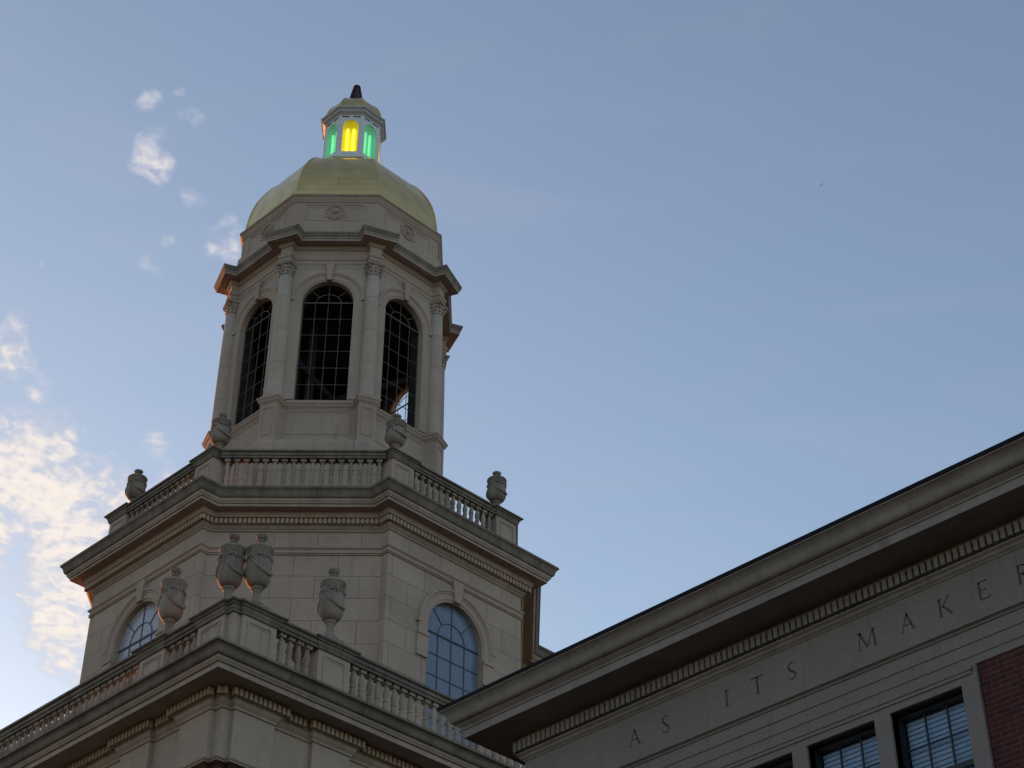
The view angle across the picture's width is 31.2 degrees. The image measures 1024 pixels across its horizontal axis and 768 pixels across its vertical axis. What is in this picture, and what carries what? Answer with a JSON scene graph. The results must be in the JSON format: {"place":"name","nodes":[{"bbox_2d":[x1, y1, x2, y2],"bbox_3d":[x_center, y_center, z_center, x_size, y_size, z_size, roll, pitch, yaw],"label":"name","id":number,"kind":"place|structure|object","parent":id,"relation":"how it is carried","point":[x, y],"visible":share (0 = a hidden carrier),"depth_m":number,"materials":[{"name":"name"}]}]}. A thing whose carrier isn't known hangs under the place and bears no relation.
{"place":"outdoors","nodes":[
{"label":"outdoors","id":0,"kind":"place"},
{"bbox_2d":[0,85,558,767],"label":"bell tower","id":1,"kind":"structure","parent":0,"point":[338,285],"depth_m":44.36,"materials":[{"name":"beige stone"}]},
{"bbox_2d":[114,603,158,688],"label":"arched window","id":2,"kind":"structure","parent":1,"relation":"in","point":[142,628],"depth_m":43.79,"materials":[{"name":"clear glass"}]},
{"bbox_2d":[0,595,524,767],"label":"balustrade","id":3,"kind":"object","parent":1,"relation":"on","point":[250,625],"visible":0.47,"depth_m":34.96,"materials":[{"name":"stone"}]},
{"bbox_2d":[157,567,187,634],"bbox_3d":[-6.681,4.432,35.868,0.620,1.920,0.620,-31,-47,34],"label":"stone urn","id":4,"kind":"object","parent":3,"relation":"on","point":[171,606],"visible":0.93,"depth_m":35.81,"materials":[{"name":"stone"}]},
{"bbox_2d":[215,533,246,598],"bbox_3d":[-5.373,3.678,34.868,0.620,1.920,0.620,-31,-47,34],"label":"stone urn","id":5,"kind":"object","parent":3,"relation":"on","point":[229,573],"visible":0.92,"depth_m":34.81,"materials":[{"name":"stone"}]},
{"bbox_2d":[244,533,273,609],"bbox_3d":[-4.836,3.680,34.870,0.620,1.920,0.620,-31,-47,34],"label":"stone urn","id":6,"kind":"object","parent":3,"relation":"on","point":[258,573],"visible":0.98,"depth_m":34.79,"materials":[{"name":"stone"}]},
{"bbox_2d":[317,568,350,647],"bbox_3d":[-3.541,4.448,35.875,0.620,1.920,0.620,-31,-47,34],"label":"stone urn","id":7,"kind":"object","parent":3,"relation":"on","point":[331,607],"visible":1,"depth_m":35.79,"materials":[{"name":"stone"}]},
{"bbox_2d":[104,445,523,544],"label":"balustrade","id":8,"kind":"object","parent":1,"relation":"on","point":[214,462],"visible":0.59,"depth_m":45.00,"materials":[{"name":"stone"}]},
{"bbox_2d":[125,469,147,501],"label":"stone urn","id":9,"kind":"object","parent":8,"relation":"on","point":[136,484],"visible":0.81,"depth_m":47.91,"materials":[{"name":"stone"}]},
{"bbox_2d":[209,413,234,463],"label":"stone urn","id":10,"kind":"object","parent":8,"relation":"on","point":[220,432],"visible":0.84,"depth_m":45.87,"materials":[{"name":"stone"}]},
{"bbox_2d":[385,413,406,448],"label":"stone urn","id":11,"kind":"object","parent":8,"relation":"on","point":[396,431],"visible":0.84,"depth_m":45.89,"materials":[{"name":"stone"}]},
{"bbox_2d":[486,471,507,504],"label":"stone urn","id":12,"kind":"object","parent":8,"relation":"on","point":[496,493],"visible":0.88,"depth_m":47.91,"materials":[{"name":"stone"}]},
{"bbox_2d":[425,604,478,749],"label":"arched window","id":13,"kind":"structure","parent":1,"relation":"in","point":[452,660],"depth_m":43.36,"materials":[{"name":"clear glass"}]},
{"bbox_2d":[0,0,1023,739],"label":"sky","id":14,"kind":"structure","parent":0,"point":[682,355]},
{"bbox_2d":[437,431,1023,767],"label":"hall wing","id":15,"kind":"structure","parent":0,"point":[887,631],"depth_m":24.16,"materials":[{"name":"beige stone"}]},
{"bbox_2d":[756,753,828,767],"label":"sash window","id":16,"kind":"structure","parent":15,"relation":"in","point":[784,762],"depth_m":24.23,"materials":[{"name":"glass"}]},
{"bbox_2d":[809,721,915,767],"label":"sash window","id":17,"kind":"structure","parent":15,"relation":"in","point":[856,748],"depth_m":23.65,"materials":[{"name":"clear glass"}]},
{"bbox_2d":[892,687,974,767],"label":"sash window","id":18,"kind":"structure","parent":15,"relation":"in","point":[940,738],"depth_m":22.83,"materials":[{"name":"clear glass"}]}
]}

